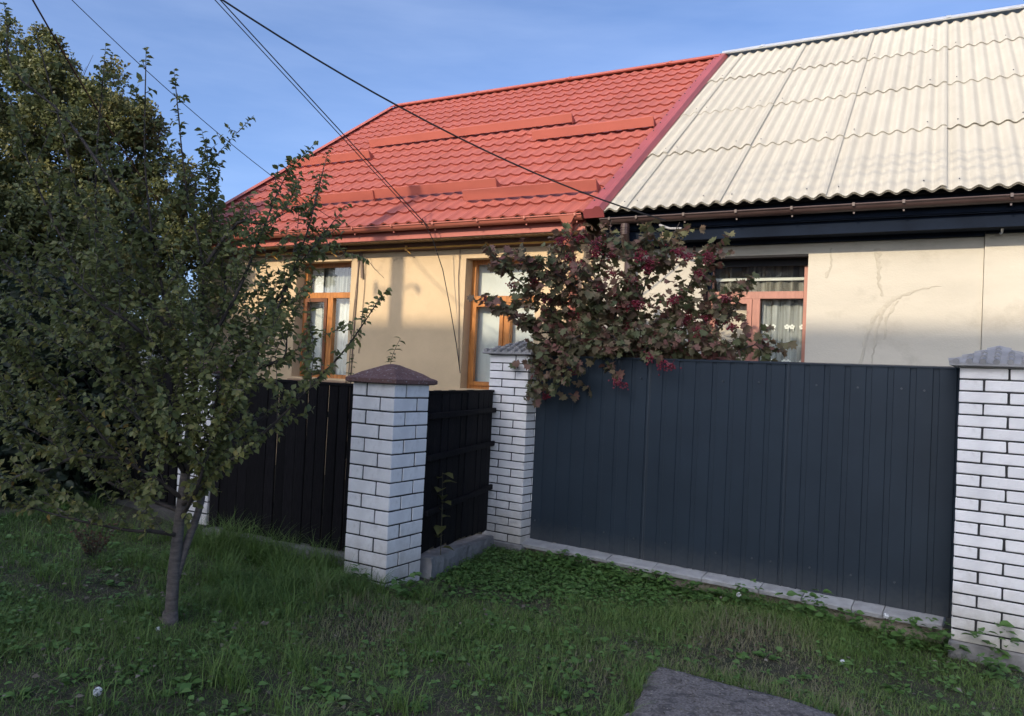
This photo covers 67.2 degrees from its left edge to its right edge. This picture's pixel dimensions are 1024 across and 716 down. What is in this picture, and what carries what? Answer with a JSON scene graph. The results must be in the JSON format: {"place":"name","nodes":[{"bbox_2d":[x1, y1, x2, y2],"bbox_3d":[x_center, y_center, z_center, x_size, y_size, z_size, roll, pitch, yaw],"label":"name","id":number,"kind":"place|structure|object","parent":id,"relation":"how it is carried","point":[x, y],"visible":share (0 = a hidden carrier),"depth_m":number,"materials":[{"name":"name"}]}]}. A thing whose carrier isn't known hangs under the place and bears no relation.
{"place":"outdoors","nodes":[
{"label":"outdoors","id":0,"kind":"place"},
{"bbox_2d":[0,360,1023,715],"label":"ground","id":1,"kind":"structure","parent":0,"point":[214,698],"depth_m":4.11,"materials":[{"name":"green plant"}]},
{"bbox_2d":[0,255,164,506],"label":"dark shrub","id":2,"kind":"object","parent":1,"relation":"on","point":[65,476],"visible":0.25,"depth_m":6.89,"materials":[{"name":"green plant"}]},
{"bbox_2d":[68,518,118,560],"bbox_3d":[-2.788,1.232,5.124,0.289,0.292,0.319,3,-1,0],"label":"dry weed","id":3,"kind":"object","parent":1,"relation":"on","point":[79,538],"visible":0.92,"depth_m":5.09,"materials":[{"name":"brown plant"}]},
{"bbox_2d":[93,687,101,703],"bbox_3d":[-1.651,1.349,3.068,0.038,0.080,0.037,3,-1,0],"label":"dandelion","id":4,"kind":"object","parent":1,"relation":"on","point":[98,691],"visible":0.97,"depth_m":3.06,"materials":[{"name":"white plant"}]},
{"bbox_2d":[21,479,174,521],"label":"concrete plinth","id":5,"kind":"structure","parent":1,"relation":"on","point":[127,502],"depth_m":6.96,"materials":[{"name":"grey concrete"}]},
{"bbox_2d":[0,364,180,505],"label":"wooden fence","id":6,"kind":"object","parent":5,"relation":"on","point":[170,497],"visible":0.06,"depth_m":7.02,"materials":[{"name":"black wood"}]},
{"bbox_2d":[0,9,231,365],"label":"leafy tree","id":7,"kind":"object","parent":1,"relation":"on","point":[121,113],"visible":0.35,"depth_m":10.55,"materials":[{"name":"green plant"}]},
{"bbox_2d":[0,2,391,626],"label":"plum tree","id":8,"kind":"object","parent":1,"relation":"on","point":[209,463],"visible":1,"depth_m":4.06,"materials":[{"name":"green plant"}]},
{"bbox_2d":[176,357,256,530],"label":"brick pillar","id":9,"kind":"structure","parent":1,"relation":"on","point":[205,511],"depth_m":6.45,"materials":[{"name":"white brick"}]},
{"bbox_2d":[203,527,344,566],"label":"concrete plinth","id":10,"kind":"structure","parent":1,"relation":"on","point":[325,549],"depth_m":5.86,"materials":[{"name":"grey concrete"}]},
{"bbox_2d":[208,375,353,550],"bbox_3d":[-1.766,0.800,6.046,1.635,1.264,0.066,2,-1,28],"label":"wooden fence","id":11,"kind":"object","parent":10,"relation":"on","point":[296,500],"visible":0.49,"depth_m":5.96,"materials":[{"name":"black wood"}]},
{"bbox_2d":[299,338,311,379],"bbox_3d":[-1.695,0.623,6.279,0.180,1.581,0.117,2,-1,12],"label":"leafy shoot","id":12,"kind":"object","parent":1,"relation":"on","point":[301,369],"visible":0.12,"depth_m":6.29,"materials":[{"name":"green plant"}]},
{"bbox_2d":[344,364,437,586],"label":"brick pillar","id":13,"kind":"structure","parent":1,"relation":"on","point":[387,471],"depth_m":5.42,"materials":[{"name":"white brick"}]},
{"bbox_2d":[386,337,404,363],"bbox_3d":[-0.956,0.663,5.865,0.144,1.653,0.228,4,-2,-40],"label":"leafy shoot","id":14,"kind":"object","parent":1,"relation":"on","point":[391,358],"visible":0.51,"depth_m":5.83,"materials":[{"name":"green plant"}]},
{"bbox_2d":[434,472,456,554],"bbox_3d":[-0.544,1.233,5.917,0.214,0.717,0.250,4,-2,-37],"label":"leafy shoot","id":15,"kind":"object","parent":1,"relation":"on","point":[439,529],"visible":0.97,"depth_m":5.90,"materials":[{"name":"green plant"}]},
{"bbox_2d":[420,534,493,579],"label":"concrete plinth","id":16,"kind":"structure","parent":1,"relation":"on","point":[433,562],"depth_m":6.16,"materials":[{"name":"grey concrete"}]},
{"bbox_2d":[420,390,496,553],"bbox_3d":[-0.421,0.927,6.469,0.072,1.318,1.658,2,-1,16],"label":"wooden fence","id":17,"kind":"object","parent":16,"relation":"on","point":[459,443],"visible":0.97,"depth_m":6.36,"materials":[{"name":"black wood"}]},
{"bbox_2d":[188,53,727,472],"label":"house","id":18,"kind":"structure","parent":1,"relation":"on","point":[600,134],"depth_m":10.36,"materials":[{"name":"beige paint"}]},
{"bbox_2d":[287,263,351,382],"bbox_3d":[-2.563,-0.498,10.725,1.041,1.654,0.368,2,-1,28],"label":"window","id":19,"kind":"structure","parent":18,"relation":"in","point":[338,279],"depth_m":10.80,"materials":[{"name":"brown wood"}]},
{"bbox_2d":[349,253,358,396],"bbox_3d":[-2.126,-0.191,10.303,0.066,2.450,0.022,2,-2,37],"label":"cable","id":20,"kind":"object","parent":18,"relation":"attached to","point":[355,315],"visible":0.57,"depth_m":10.30,"materials":[{"name":"brown plastic"}]},
{"bbox_2d":[348,254,359,375],"bbox_3d":[-2.136,-0.192,10.306,0.120,2.450,0.014,2,-2,33],"label":"cable","id":21,"kind":"object","parent":18,"relation":"attached to","point":[353,316],"visible":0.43,"depth_m":10.32,"materials":[{"name":"brown plastic"}]},
{"bbox_2d":[359,252,362,277],"bbox_3d":[-2.005,-1.248,10.273,0.044,0.370,0.020,-5,-5,28],"label":"hanging strip","id":22,"kind":"object","parent":18,"relation":"hanging from","point":[361,264],"visible":0.89,"depth_m":10.27,"materials":[{"name":"brown"}]},
{"bbox_2d":[358,257,365,352],"bbox_3d":[-1.994,-0.702,10.252,0.047,1.280,0.016,2,-1,28],"label":"cable","id":23,"kind":"object","parent":18,"relation":"attached to","point":[364,288],"visible":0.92,"depth_m":10.25,"materials":[{"name":"brown plastic"}]},
{"bbox_2d":[422,219,460,372],"bbox_3d":[-0.871,-0.744,9.395,0.598,1.834,0.078,3,-1,-26],"label":"cable","id":24,"kind":"object","parent":18,"relation":"attached to","point":[447,295],"visible":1,"depth_m":9.46,"materials":[{"name":"black plastic"}]},
{"bbox_2d":[458,253,459,364],"bbox_3d":[-0.654,-0.639,9.527,0.079,1.450,0.018,2,-1,28],"label":"cable","id":25,"kind":"object","parent":18,"relation":"attached to","point":[458,288],"visible":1,"depth_m":9.55,"materials":[{"name":"brown plastic"}]},
{"bbox_2d":[467,260,534,389],"bbox_3d":[-0.072,-0.406,9.460,0.985,1.609,0.139,2,-1,28],"label":"window","id":26,"kind":"structure","parent":18,"relation":"in","point":[486,330],"depth_m":9.62,"materials":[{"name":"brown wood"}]},
{"bbox_2d":[0,507,994,715],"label":"plant litter","id":27,"kind":"object","parent":1,"relation":"on","point":[141,670],"visible":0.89,"depth_m":3.87,"materials":[{"name":"brown plant"}]},
{"bbox_2d":[493,540,525,552],"bbox_3d":[0.007,1.929,7.313,0.463,0.450,0.463,2,-2,35],"label":"pillar footing","id":28,"kind":"object","parent":1,"relation":"on","point":[508,545],"visible":0.1,"depth_m":7.07,"materials":[{"name":"grey concrete"}]},
{"bbox_2d":[482,340,550,544],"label":"brick pillar","id":29,"kind":"structure","parent":28,"relation":"on","point":[511,469],"depth_m":7.13,"materials":[{"name":"white brick"}]},
{"bbox_2d":[0,498,1023,715],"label":"weeds","id":30,"kind":"object","parent":1,"relation":"on","point":[615,574],"visible":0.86,"depth_m":4.88,"materials":[{"name":"green plant"}]},
{"bbox_2d":[467,218,797,407],"bbox_3d":[0.920,0.262,6.875,3.020,3.122,1.080,2,-1,19],"label":"viburnum bush","id":31,"kind":"object","parent":1,"relation":"on","point":[619,336],"visible":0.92,"depth_m":6.84,"materials":[{"name":"green plant"}]},
{"bbox_2d":[623,666,835,715],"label":"concrete slab","id":32,"kind":"structure","parent":1,"relation":"on","point":[663,690],"depth_m":3.66,"materials":[{"name":"grey concrete"}]},
{"bbox_2d":[522,538,944,643],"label":"fence plinth","id":33,"kind":"structure","parent":1,"relation":"on","point":[873,612],"depth_m":5.86,"materials":[{"name":"grey concrete"}]},
{"bbox_2d":[530,355,960,617],"bbox_3d":[1.613,0.866,6.216,3.450,1.705,0.066,2,-2,35],"label":"metal fence","id":34,"kind":"object","parent":33,"relation":"on","point":[837,479],"visible":0.91,"depth_m":5.95,"materials":[{"name":"grey metal"}]},
{"bbox_2d":[589,4,1023,366],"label":"house","id":35,"kind":"structure","parent":1,"relation":"on","point":[860,193],"depth_m":7.83,"materials":[{"name":"beige paint"}]},
{"bbox_2d":[703,254,808,361],"bbox_3d":[2.518,-0.170,7.993,1.085,1.747,0.404,2,-1,28],"label":"window","id":36,"kind":"structure","parent":35,"relation":"in","point":[752,309],"depth_m":7.99,"materials":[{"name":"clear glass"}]},
{"bbox_2d":[883,613,888,636],"bbox_3d":[2.434,1.776,5.022,0.038,0.229,0.034,4,-2,-32],"label":"dandelion","id":37,"kind":"object","parent":1,"relation":"on","point":[886,615],"visible":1,"depth_m":5.03,"materials":[{"name":"white plant"}]},
{"bbox_2d":[948,638,1023,671],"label":"pillar footing","id":38,"kind":"object","parent":1,"relation":"on","point":[1016,659],"visible":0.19,"depth_m":4.77,"materials":[{"name":"grey concrete"}]},
{"bbox_2d":[948,346,1023,653],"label":"brick pillar","id":39,"kind":"structure","parent":38,"relation":"on","point":[988,575],"depth_m":4.79,"materials":[{"name":"white brick"}]},
{"bbox_3d":[-7.554,-3.193,3.046,0.765,10.000,0.380,2,-1,28],"label":"utility pole","id":40,"kind":"object","parent":1,"relation":"on","visible":0},
{"bbox_2d":[72,0,337,222],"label":"overhead cable","id":41,"kind":"object","parent":40,"relation":"attached to","point":[186,106],"visible":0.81,"depth_m":8.23,"materials":[{"name":"black plastic"}]},
{"bbox_2d":[215,0,422,224],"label":"overhead cable","id":42,"kind":"object","parent":40,"relation":"attached to","point":[315,108],"visible":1,"depth_m":8.18,"materials":[{"name":"black plastic"}]},
{"bbox_2d":[220,0,428,227],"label":"overhead cable","id":43,"kind":"object","parent":40,"relation":"attached to","point":[321,110],"visible":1,"depth_m":8.15,"materials":[{"name":"black plastic"}]},
{"bbox_2d":[222,0,665,220],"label":"overhead cable","id":44,"kind":"object","parent":40,"relation":"attached to","point":[287,41],"visible":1,"depth_m":6.60,"materials":[{"name":"black plastic"}]},
{"bbox_3d":[-1.895,-2.260,-2.951,0.232,8.400,0.232,2,-1,28],"label":"utility pole","id":45,"kind":"object","parent":1,"relation":"on","visible":0},
{"bbox_2d":[32,0,179,227],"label":"overhead cable","id":46,"kind":"object","parent":45,"relation":"attached to","point":[88,94],"visible":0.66,"depth_m":6.93,"materials":[{"name":"black plastic"}]},
{"bbox_2d":[0,0,1023,362],"label":"sky","id":47,"kind":"structure","parent":0,"point":[403,51],"materials":[{"name":"blue"}]}
]}

